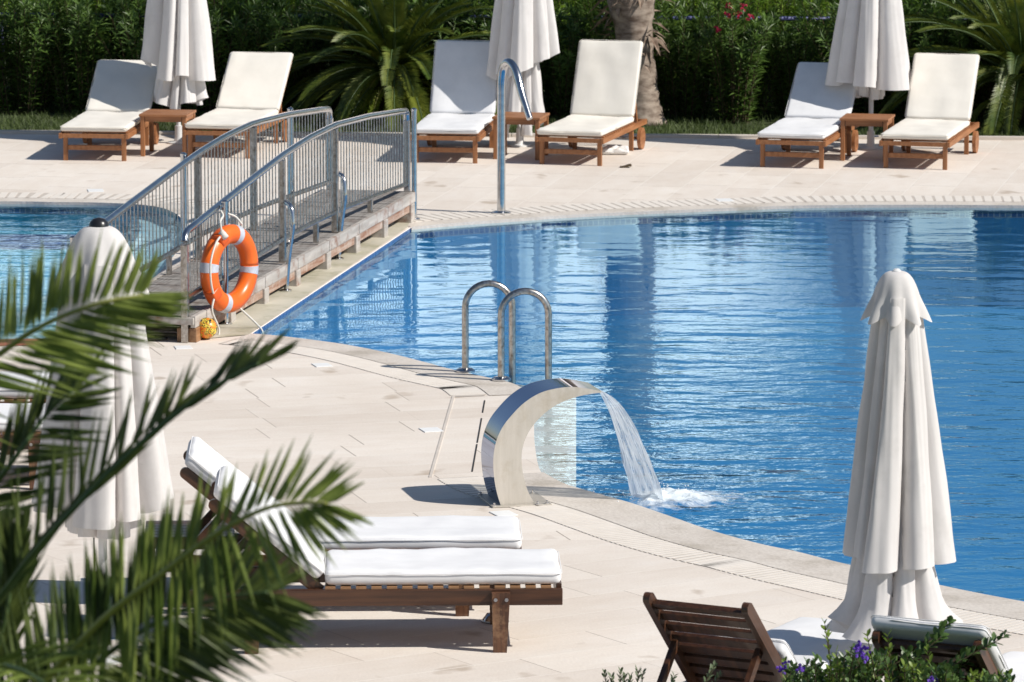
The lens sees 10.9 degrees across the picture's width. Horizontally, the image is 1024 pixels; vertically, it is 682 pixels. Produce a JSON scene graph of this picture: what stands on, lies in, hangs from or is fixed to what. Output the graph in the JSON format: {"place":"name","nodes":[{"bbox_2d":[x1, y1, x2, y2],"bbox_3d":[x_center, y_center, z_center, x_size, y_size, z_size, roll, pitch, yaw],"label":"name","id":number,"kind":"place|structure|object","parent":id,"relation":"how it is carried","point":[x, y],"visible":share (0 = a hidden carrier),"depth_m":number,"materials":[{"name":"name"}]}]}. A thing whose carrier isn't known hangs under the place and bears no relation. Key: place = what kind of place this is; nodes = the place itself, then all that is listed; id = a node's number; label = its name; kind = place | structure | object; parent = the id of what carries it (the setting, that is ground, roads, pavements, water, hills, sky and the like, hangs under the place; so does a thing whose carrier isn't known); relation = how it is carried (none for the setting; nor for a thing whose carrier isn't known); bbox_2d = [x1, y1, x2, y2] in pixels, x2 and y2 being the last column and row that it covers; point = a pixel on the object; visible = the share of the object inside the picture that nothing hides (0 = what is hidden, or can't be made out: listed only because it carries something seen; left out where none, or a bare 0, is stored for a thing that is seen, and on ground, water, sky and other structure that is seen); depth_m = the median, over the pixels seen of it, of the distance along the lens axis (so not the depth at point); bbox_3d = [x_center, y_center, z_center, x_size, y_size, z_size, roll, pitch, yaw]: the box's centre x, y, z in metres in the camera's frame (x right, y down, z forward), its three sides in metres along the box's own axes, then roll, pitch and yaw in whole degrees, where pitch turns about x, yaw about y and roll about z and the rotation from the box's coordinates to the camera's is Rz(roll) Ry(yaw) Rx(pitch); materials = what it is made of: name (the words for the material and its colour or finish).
{"place":"outdoors","nodes":[
{"label":"outdoors","id":0,"kind":"place"},
{"bbox_2d":[0,204,180,337],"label":"pool water","id":1,"kind":"structure","parent":0,"point":[42,219],"depth_m":45.48,"materials":[{"name":"blue liquid"}]},
{"bbox_2d":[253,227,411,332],"label":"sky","id":2,"kind":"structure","parent":0,"point":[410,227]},
{"bbox_2d":[0,134,1023,681],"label":"pool deck","id":3,"kind":"structure","parent":0,"point":[370,424],"depth_m":35.39,"materials":[{"name":"stone"}]},
{"bbox_2d":[0,403,45,488],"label":"sun lounger","id":4,"kind":"object","parent":3,"relation":"on","point":[5,408],"visible":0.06,"depth_m":33.17,"materials":[{"name":"white fabric"}]},
{"bbox_2d":[0,371,48,454],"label":"sun lounger","id":5,"kind":"object","parent":3,"relation":"on","point":[10,394],"visible":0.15,"depth_m":34.43,"materials":[{"name":"white fabric"}]},
{"bbox_2d":[0,214,179,338],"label":"pool basin","id":6,"kind":"object","parent":3,"relation":"in","point":[3,261],"visible":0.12,"depth_m":45.62,"materials":[{"name":"blue tile"}]},
{"bbox_2d":[0,234,129,248],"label":"lane marking","id":7,"kind":"object","parent":6,"relation":"on","point":[34,244],"visible":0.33,"depth_m":46.25,"materials":[{"name":"blue tile"}]},
{"bbox_2d":[0,206,180,228],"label":"waterline tiles","id":8,"kind":"object","parent":6,"relation":"attached to","point":[59,212],"visible":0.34,"depth_m":46.98,"materials":[{"name":"tile"}]},
{"bbox_2d":[133,215,180,276],"bbox_3d":[-3.063,-0.527,43.723,0.568,0.130,7.713,0,9,0],"label":"pool step","id":9,"kind":"object","parent":6,"relation":"on","point":[165,248],"visible":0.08,"depth_m":45.40,"materials":[{"name":"blue tile"}]},
{"bbox_2d":[0,198,202,216],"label":"coping","id":10,"kind":"object","parent":3,"relation":"on","point":[61,201],"visible":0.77,"depth_m":46.97,"materials":[{"name":"stone"}]},
{"bbox_2d":[32,217,173,663],"bbox_3d":[-2.153,0.533,27.985,0.728,2.363,0.854,0,9,0],"label":"closed parasol","id":11,"kind":"object","parent":3,"relation":"on","point":[136,486],"visible":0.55,"depth_m":27.80,"materials":[{"name":"white fabric"}]},
{"bbox_2d":[59,60,158,160],"bbox_3d":[-3.799,-2.201,50.840,0.712,0.754,2.012,1,9,6],"label":"sun lounger","id":12,"kind":"object","parent":3,"relation":"on","point":[121,97],"visible":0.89,"depth_m":51.18,"materials":[{"name":"white fabric"}]},
{"bbox_2d":[5,193,242,211],"bbox_3d":[-5.173,-1.233,47.044,5.781,0.001,1.249,1,9,4],"label":"overflow channel","id":13,"kind":"object","parent":3,"relation":"on","point":[40,196],"visible":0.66,"depth_m":47.31,"materials":[{"name":"white stone"}]},
{"bbox_2d":[0,192,242,211],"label":"overflow grate","id":14,"kind":"object","parent":13,"relation":"on","point":[37,194],"visible":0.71,"depth_m":47.33,"materials":[{"name":"plastic"}]},
{"bbox_2d":[139,109,195,156],"bbox_3d":[-3.247,-1.961,50.449,0.460,0.400,0.454,1,9,8],"label":"side table","id":15,"kind":"object","parent":3,"relation":"on","point":[151,116],"visible":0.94,"depth_m":50.26,"materials":[{"name":"orange wood"}]},
{"bbox_2d":[141,0,215,143],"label":"closed parasol","id":16,"kind":"object","parent":3,"relation":"on","point":[177,48],"visible":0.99,"depth_m":51.04,"materials":[{"name":"white fabric"}]},
{"bbox_2d":[145,520,234,554],"bbox_3d":[-1.806,1.230,30.025,0.500,0.360,0.494,0,9,-3],"label":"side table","id":17,"kind":"object","parent":3,"relation":"on","point":[184,523],"visible":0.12,"depth_m":29.97,"materials":[{"name":"brown wood"}]},
{"bbox_2d":[199,318,216,338],"bbox_3d":[-2.238,-0.094,39.180,0.156,0.156,0.156,17,37,-3],"label":"ball","id":18,"kind":"object","parent":3,"relation":"on","point":[208,328],"visible":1,"depth_m":39.12,"materials":[{"name":"yellow plastic"}]},
{"bbox_2d":[183,52,292,158],"bbox_3d":[-2.591,-2.260,51.028,0.712,0.813,1.974,2,9,10],"label":"sun lounger","id":19,"kind":"object","parent":3,"relation":"on","point":[253,86],"visible":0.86,"depth_m":51.44,"materials":[{"name":"white fabric"}]},
{"bbox_2d":[69,106,419,342],"bbox_3d":[-2.007,-1.053,42.237,0.887,1.124,7.462,2,9,12],"label":"footbridge","id":20,"kind":"object","parent":3,"relation":"on","point":[320,240],"visible":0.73,"depth_m":42.46,"materials":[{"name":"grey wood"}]},
{"bbox_2d":[200,210,263,334],"bbox_3d":[-2.063,-0.487,39.511,0.216,0.960,0.690,5,10,32],"label":"lifebuoy","id":21,"kind":"object","parent":20,"relation":"hanging from","point":[219,241],"visible":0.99,"depth_m":39.45,"materials":[{"name":"orange plastic"}]},
{"bbox_2d":[145,221,408,338],"bbox_3d":[-1.859,-0.533,42.518,1.185,0.001,6.852,2,9,12],"label":"pool ledge","id":22,"kind":"object","parent":3,"relation":"on","point":[276,304],"visible":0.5,"depth_m":41.35,"materials":[{"name":"stone"}]},
{"bbox_2d":[280,199,294,291],"bbox_3d":[-1.772,-0.745,41.622,0.115,0.707,0.243,-3,9,-21],"label":"grab rail","id":23,"kind":"object","parent":22,"relation":"on","point":[291,235],"visible":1,"depth_m":41.53,"materials":[{"name":"metal"}]},
{"bbox_2d":[333,171,346,259],"bbox_3d":[-1.423,-1.023,43.391,0.115,0.714,0.243,-3,9,-21],"label":"grab rail","id":24,"kind":"object","parent":22,"relation":"on","point":[343,207],"visible":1,"depth_m":43.29,"materials":[{"name":"metal"}]},
{"bbox_2d":[154,436,522,615],"bbox_3d":[-0.961,1.014,29.669,2.024,0.896,0.788,0,9,-1],"label":"sun lounger","id":25,"kind":"object","parent":3,"relation":"on","point":[202,457],"visible":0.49,"depth_m":29.43,"materials":[{"name":"white fabric"}]},
{"bbox_2d":[219,340,484,396],"bbox_3d":[-1.100,0.180,37.942,0.436,0.001,3.135,-6,11,-36],"label":"overflow channel","id":26,"kind":"object","parent":3,"relation":"on","point":[402,378],"visible":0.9,"depth_m":37.41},
{"bbox_2d":[223,339,485,395],"bbox_3d":[-1.095,0.177,37.961,0.446,0.002,3.074,-6,11,-36],"label":"overflow grate","id":27,"kind":"object","parent":26,"relation":"on","point":[455,388],"visible":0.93,"depth_m":37.84,"materials":[{"name":"plastic"}]},
{"bbox_2d":[183,466,562,653],"bbox_3d":[-0.751,1.157,28.732,2.024,0.900,0.788,0,9,-1],"label":"sun lounger","id":28,"kind":"object","parent":3,"relation":"on","point":[492,572],"visible":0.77,"depth_m":28.44,"materials":[{"name":"white fabric"}]},
{"bbox_2d":[235,333,520,394],"bbox_3d":[-0.893,0.174,38.114,0.526,0.044,3.414,-7,11,-36],"label":"coping","id":29,"kind":"object","parent":3,"relation":"on","point":[488,385],"visible":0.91,"depth_m":38.06,"materials":[{"name":"stone"}]},
{"bbox_2d":[419,427,442,432],"bbox_3d":[-0.534,0.587,35.318,0.130,0.006,0.160,-3,9,-16],"label":"drain cover","id":30,"kind":"object","parent":3,"relation":"on","point":[431,429],"visible":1,"depth_m":35.31,"materials":[{"name":"white plastic"}]},
{"bbox_2d":[429,396,454,477],"bbox_3d":[-0.457,0.616,35.137,0.019,0.004,3.126,0,9,2],"label":"expansion joint","id":31,"kind":"object","parent":3,"relation":"on","point":[441,438],"visible":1,"depth_m":35.00,"materials":[{"name":"stone"}]},
{"bbox_2d":[417,40,496,163],"bbox_3d":[-0.520,-2.269,50.508,0.712,0.990,1.731,1,9,7],"label":"sun lounger","id":32,"kind":"object","parent":3,"relation":"on","point":[464,97],"visible":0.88,"depth_m":50.97,"materials":[{"name":"white fabric"}]},
{"bbox_2d":[471,400,484,471],"bbox_3d":[-0.219,0.615,35.145,0.012,0.003,2.740,0,9,1],"label":"slot drain","id":33,"kind":"object","parent":3,"relation":"on","point":[478,437],"visible":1,"depth_m":34.99,"materials":[{"name":"black metal"}]},
{"bbox_2d":[489,510,517,515],"bbox_3d":[-0.052,1.044,32.373,0.130,0.006,0.160,-3,9,-20],"label":"drain cover","id":34,"kind":"object","parent":3,"relation":"on","point":[504,513],"visible":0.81,"depth_m":32.36,"materials":[{"name":"white plastic"}]},
{"bbox_2d":[456,280,551,383],"bbox_3d":[-0.065,0.366,37.559,0.394,1.554,0.696,-6,11,-34],"label":"pool ladder","id":35,"kind":"object","parent":3,"relation":"on","point":[509,299],"visible":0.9,"depth_m":37.35,"materials":[{"name":"metal"}]},
{"bbox_2d":[491,58,532,213],"bbox_3d":[0.009,-1.743,45.912,0.168,1.361,0.618,-4,10,-27],"label":"water jet tube","id":36,"kind":"object","parent":3,"relation":"on","point":[510,63],"visible":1,"depth_m":46.05,"materials":[{"name":"metal"}]},
{"bbox_2d":[0,130,1023,139],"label":"kerb","id":37,"kind":"structure","parent":3,"relation":"on","point":[709,136],"depth_m":51.81,"materials":[{"name":"stone"}]},
{"bbox_2d":[492,112,549,159],"bbox_3d":[0.084,-1.926,50.226,0.460,0.400,0.454,2,9,12],"label":"side table","id":38,"kind":"object","parent":3,"relation":"on","point":[519,118],"visible":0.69,"depth_m":50.05,"materials":[{"name":"orange wood"}]},
{"bbox_2d":[486,0,559,146],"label":"closed parasol","id":39,"kind":"object","parent":3,"relation":"on","point":[524,35],"visible":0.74,"depth_m":50.80,"materials":[{"name":"white fabric"}]},
{"bbox_2d":[478,378,601,507],"bbox_3d":[0.172,0.619,32.778,0.691,0.727,0.426,-2,9,-13],"label":"waterfall spout","id":40,"kind":"object","parent":3,"relation":"on","point":[517,415],"visible":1,"depth_m":32.60,"materials":[{"name":"metal"}]},
{"bbox_2d":[597,388,663,504],"bbox_3d":[0.701,0.639,32.837,0.378,0.709,0.429,-2,9,-13],"label":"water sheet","id":41,"kind":"object","parent":40,"relation":"attached to","point":[639,484],"visible":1,"depth_m":32.88,"materials":[{"name":"clear liquid"}]},
{"bbox_2d":[535,39,646,165],"bbox_3d":[0.751,-2.255,50.330,0.712,1.017,1.724,2,9,15],"label":"sun lounger","id":42,"kind":"object","parent":3,"relation":"on","point":[604,96],"visible":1,"depth_m":50.78,"materials":[{"name":"white fabric"}]},
{"bbox_2d":[602,145,628,153],"bbox_3d":[0.973,-1.812,50.548,0.260,0.066,0.300,0,9,0],"label":"towel","id":43,"kind":"object","parent":3,"relation":"on","point":[613,149],"visible":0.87,"depth_m":50.41,"materials":[{"name":"white fabric"}]},
{"bbox_2d":[271,217,1023,600],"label":"pool basin","id":44,"kind":"object","parent":3,"relation":"in","point":[963,571],"visible":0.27,"depth_m":44.11,"materials":[{"name":"blue liquid"}]},
{"bbox_2d":[516,384,575,486],"bbox_3d":[0.233,1.020,35.598,0.426,0.825,4.025,0,9,0],"label":"pool step","id":45,"kind":"object","parent":44,"relation":"on","point":[562,427],"visible":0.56,"depth_m":35.52,"materials":[{"name":"white tile"}]},
{"bbox_2d":[252,210,1023,334],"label":"waterline tiles","id":46,"kind":"object","parent":44,"relation":"attached to","point":[314,298],"visible":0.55,"depth_m":45.39,"materials":[{"name":"tile"}]},
{"bbox_2d":[408,201,1023,229],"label":"coping","id":47,"kind":"object","parent":3,"relation":"on","point":[575,215],"visible":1,"depth_m":46.57,"materials":[{"name":"stone"}]},
{"bbox_2d":[417,196,1022,220],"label":"overflow channel","id":48,"kind":"object","parent":3,"relation":"on","point":[874,199],"visible":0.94,"depth_m":47.00,"materials":[{"name":"white stone"}]},
{"bbox_2d":[414,195,1023,221],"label":"overflow grate","id":49,"kind":"object","parent":48,"relation":"on","point":[909,198],"visible":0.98,"depth_m":46.92,"materials":[{"name":"plastic"}]},
{"bbox_2d":[439,476,1023,632],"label":"overflow channel","id":50,"kind":"object","parent":3,"relation":"on","point":[705,556],"visible":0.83,"depth_m":31.07,"materials":[{"name":"beige stone"}]},
{"bbox_2d":[438,476,1023,634],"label":"overflow grate","id":51,"kind":"object","parent":50,"relation":"on","point":[552,512],"visible":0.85,"depth_m":31.12,"materials":[{"name":"stone"}]},
{"bbox_2d":[643,592,885,681],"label":"sun lounger","id":52,"kind":"object","parent":3,"relation":"on","point":[753,650],"visible":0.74,"depth_m":25.78,"materials":[{"name":"brown wood"}]},
{"bbox_2d":[523,472,1023,619],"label":"coping","id":53,"kind":"object","parent":3,"relation":"on","point":[647,521],"visible":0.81,"depth_m":31.49,"materials":[{"name":"stone"}]},
{"bbox_2d":[756,62,858,168],"bbox_3d":[2.812,-2.129,50.264,0.712,0.789,1.990,2,9,14],"label":"sun lounger","id":54,"kind":"object","parent":3,"relation":"on","point":[817,109],"visible":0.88,"depth_m":50.57,"materials":[{"name":"white fabric"}]},
{"bbox_2d":[839,113,894,160],"bbox_3d":[3.327,-1.906,50.094,0.460,0.400,0.454,2,9,12],"label":"side table","id":55,"kind":"object","parent":3,"relation":"on","point":[850,120],"visible":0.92,"depth_m":49.93,"materials":[{"name":"orange wood"}]},
{"bbox_2d":[825,0,910,149],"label":"closed parasol","id":56,"kind":"object","parent":3,"relation":"on","point":[869,57],"visible":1,"depth_m":50.49,"materials":[{"name":"white fabric"}]},
{"bbox_2d":[826,268,962,643],"bbox_3d":[1.890,0.805,26.294,0.687,2.344,0.652,0,9,0],"label":"closed parasol","id":57,"kind":"object","parent":3,"relation":"on","point":[898,544],"visible":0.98,"depth_m":26.12,"materials":[{"name":"white fabric"}]},
{"bbox_2d":[879,53,979,169],"bbox_3d":[3.929,-2.160,50.101,0.712,0.901,1.847,2,9,14],"label":"sun lounger","id":58,"kind":"object","parent":3,"relation":"on","point":[939,104],"visible":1,"depth_m":50.52,"materials":[{"name":"white fabric"}]},
{"bbox_2d":[871,615,1023,681],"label":"sun lounger","id":59,"kind":"object","parent":3,"relation":"on","point":[905,633],"visible":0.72,"depth_m":24.78,"materials":[{"name":"white fabric"}]},
{"bbox_2d":[0,0,1023,136],"bbox_3d":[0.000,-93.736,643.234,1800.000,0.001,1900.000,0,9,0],"label":"ground","id":60,"kind":"structure","parent":0,"point":[186,104],"depth_m":53.63,"materials":[{"name":"green plant"}]},
{"bbox_2d":[0,10,18,74],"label":"oleander shrub","id":61,"kind":"object","parent":60,"relation":"on","point":[3,33],"visible":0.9,"depth_m":54.17,"materials":[{"name":"green plant"}]},
{"bbox_2d":[0,0,78,114],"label":"oleander shrub","id":62,"kind":"object","parent":60,"relation":"on","point":[22,97],"visible":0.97,"depth_m":53.95,"materials":[{"name":"green plant"}]},
{"bbox_2d":[0,0,93,100],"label":"lime shrub","id":63,"kind":"object","parent":60,"relation":"on","point":[33,47],"visible":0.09,"depth_m":55.08,"materials":[{"name":"green plant"}]},
{"bbox_2d":[22,0,145,113],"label":"oleander shrub","id":64,"kind":"object","parent":60,"relation":"on","point":[81,36],"visible":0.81,"depth_m":53.95,"materials":[{"name":"green plant"}]},
{"bbox_2d":[34,0,142,104],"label":"lime shrub","id":65,"kind":"object","parent":60,"relation":"on","point":[79,43],"visible":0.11,"depth_m":54.81,"materials":[{"name":"green plant"}]},
{"bbox_2d":[82,0,145,58],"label":"lime shrub","id":66,"kind":"object","parent":60,"relation":"on","point":[113,20],"visible":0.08,"depth_m":54.71,"materials":[{"name":"green plant"}]},
{"bbox_2d":[72,0,213,108],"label":"oleander shrub","id":67,"kind":"object","parent":60,"relation":"on","point":[129,49],"visible":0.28,"depth_m":53.77,"materials":[{"name":"green plant"}]},
{"bbox_2d":[0,225,373,681],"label":"date palm","id":68,"kind":"object","parent":60,"relation":"on","point":[192,647],"visible":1,"depth_m":13.59,"materials":[{"name":"green plant"}]},
{"bbox_2d":[183,0,289,115],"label":"oleander shrub","id":69,"kind":"object","parent":60,"relation":"on","point":[217,20],"visible":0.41,"depth_m":53.70,"materials":[{"name":"green plant"}]},
{"bbox_2d":[209,0,300,50],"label":"lime shrub","id":70,"kind":"object","parent":60,"relation":"on","point":[259,6],"visible":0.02,"depth_m":54.62,"materials":[{"name":"green plant"}]},
{"bbox_2d":[213,0,328,111],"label":"oleander shrub","id":71,"kind":"object","parent":60,"relation":"on","point":[273,32],"visible":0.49,"depth_m":53.60,"materials":[{"name":"green plant"}]},
{"bbox_2d":[248,0,359,102],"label":"lime shrub","id":72,"kind":"object","parent":60,"relation":"on","point":[297,4],"visible":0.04,"depth_m":54.85,"materials":[{"name":"green plant"}]},
{"bbox_2d":[258,0,370,114],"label":"oleander shrub","id":73,"kind":"object","parent":60,"relation":"on","point":[311,68],"visible":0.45,"depth_m":53.71,"materials":[{"name":"green plant"}]},
{"bbox_2d":[261,0,496,130],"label":"cycad palm","id":74,"kind":"object","parent":60,"relation":"on","point":[397,88],"visible":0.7,"depth_m":53.02,"materials":[{"name":"green plant"}]},
{"bbox_2d":[320,0,447,111],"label":"oleander shrub","id":75,"kind":"object","parent":60,"relation":"on","point":[366,11],"visible":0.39,"depth_m":53.41,"materials":[{"name":"green plant"}]},
{"bbox_2d":[396,0,487,87],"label":"oleander shrub","id":76,"kind":"object","parent":60,"relation":"on","point":[447,3],"visible":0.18,"depth_m":53.65,"materials":[{"name":"green plant"}]},
{"bbox_2d":[427,0,490,53],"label":"lime shrub","id":77,"kind":"object","parent":60,"relation":"on","point":[478,4],"visible":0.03,"depth_m":54.60,"materials":[{"name":"green plant"}]},
{"bbox_2d":[0,13,976,112],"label":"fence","id":78,"kind":"object","parent":60,"relation":"on","point":[787,18],"visible":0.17,"depth_m":54.14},
{"bbox_2d":[449,0,570,112],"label":"oleander shrub","id":79,"kind":"object","parent":60,"relation":"on","point":[485,25],"visible":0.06,"depth_m":53.50,"materials":[{"name":"green plant"}]},
{"bbox_2d":[539,8,609,117],"bbox_3d":[0.492,-2.811,53.827,1.141,1.106,1.209,-3,9,-20],"label":"oleander shrub","id":80,"kind":"object","parent":60,"relation":"on","point":[561,97],"visible":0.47,"depth_m":53.64,"materials":[{"name":"green plant"}]},
{"bbox_2d":[549,0,600,84],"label":"lime shrub","id":81,"kind":"object","parent":60,"relation":"on","point":[555,2],"visible":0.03,"depth_m":54.85,"materials":[{"name":"green plant"}]},
{"bbox_2d":[557,0,688,83],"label":"oleander shrub","id":82,"kind":"object","parent":60,"relation":"on","point":[570,8],"visible":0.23,"depth_m":53.73,"materials":[{"name":"green plant"}]},
{"bbox_2d":[590,0,673,125],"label":"palm tree","id":83,"kind":"object","parent":60,"relation":"on","point":[632,20],"visible":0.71,"depth_m":53.04,"materials":[{"name":"brown plant"}]},
{"bbox_2d":[602,660,721,681],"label":"sage plant","id":84,"kind":"object","parent":60,"relation":"on","point":[624,676],"visible":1,"depth_m":24.50,"materials":[{"name":"green plant"}]},
{"bbox_2d":[652,0,737,119],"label":"oleander shrub","id":85,"kind":"object","parent":60,"relation":"on","point":[681,100],"visible":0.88,"depth_m":53.52,"materials":[{"name":"green plant"}]},
{"bbox_2d":[654,0,738,104],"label":"lime shrub","id":86,"kind":"object","parent":60,"relation":"on","point":[688,1],"visible":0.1,"depth_m":54.60,"materials":[{"name":"green plant"}]},
{"bbox_2d":[659,0,766,101],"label":"lime shrub","id":87,"kind":"object","parent":60,"relation":"on","point":[704,28],"visible":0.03,"depth_m":55.21,"materials":[{"name":"green plant"}]},
{"bbox_2d":[692,0,782,123],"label":"flowering oleander","id":88,"kind":"object","parent":60,"relation":"on","point":[731,9],"visible":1,"depth_m":53.10,"materials":[{"name":"green plant"}]},
{"bbox_2d":[681,0,801,118],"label":"oleander shrub","id":89,"kind":"object","parent":60,"relation":"on","point":[767,105],"visible":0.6,"depth_m":53.55,"materials":[{"name":"green plant"}]},
{"bbox_2d":[687,0,799,106],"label":"lime shrub","id":90,"kind":"object","parent":60,"relation":"on","point":[756,9],"visible":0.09,"depth_m":54.60,"materials":[{"name":"green plant"}]},
{"bbox_2d":[724,0,838,105],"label":"lime shrub","id":91,"kind":"object","parent":60,"relation":"on","point":[782,3],"visible":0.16,"depth_m":54.65,"materials":[{"name":"green plant"}]},
{"bbox_2d":[749,9,833,117],"bbox_3d":[2.865,-2.793,53.801,1.052,1.080,1.115,6,10,32],"label":"oleander shrub","id":92,"kind":"object","parent":60,"relation":"on","point":[790,78],"visible":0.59,"depth_m":53.61,"materials":[{"name":"green plant"}]},
{"bbox_2d":[764,0,833,73],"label":"lime shrub","id":93,"kind":"object","parent":60,"relation":"on","point":[787,13],"visible":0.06,"depth_m":55.11,"materials":[{"name":"green plant"}]},
{"bbox_2d":[790,0,838,62],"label":"lime shrub","id":94,"kind":"object","parent":60,"relation":"on","point":[824,13],"visible":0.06,"depth_m":54.55,"materials":[{"name":"green plant"}]},
{"bbox_2d":[785,0,934,114],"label":"oleander shrub","id":95,"kind":"object","parent":60,"relation":"on","point":[860,105],"visible":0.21,"depth_m":53.40,"materials":[{"name":"green plant"}]},
{"bbox_2d":[776,615,1014,681],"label":"flowering shrub","id":96,"kind":"object","parent":60,"relation":"on","point":[868,667],"visible":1,"depth_m":24.38,"materials":[{"name":"green plant"}]},
{"bbox_2d":[886,0,981,119],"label":"oleander shrub","id":97,"kind":"object","parent":60,"relation":"on","point":[924,41],"visible":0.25,"depth_m":53.25,"materials":[{"name":"green plant"}]},
{"bbox_2d":[877,0,1023,135],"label":"cycad palm","id":98,"kind":"object","parent":60,"relation":"on","point":[1006,72],"visible":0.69,"depth_m":52.60,"materials":[{"name":"green plant"}]},
{"bbox_2d":[913,0,1020,118],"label":"oleander shrub","id":99,"kind":"object","parent":60,"relation":"on","point":[987,89],"visible":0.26,"depth_m":53.48,"materials":[{"name":"green plant"}]},
{"bbox_2d":[268,208,1023,599],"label":"pool water","id":100,"kind":"structure","parent":0,"point":[956,238],"depth_m":41.49,"materials":[{"name":"blue liquid"}]},
{"bbox_2d":[633,487,741,508],"bbox_3d":[1.147,0.944,32.897,1.048,0.080,1.118,0,9,0],"label":"foam","id":101,"kind":"object","parent":100,"relation":"on","point":[678,495],"visible":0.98,"depth_m":32.84,"materials":[{"name":"white"}]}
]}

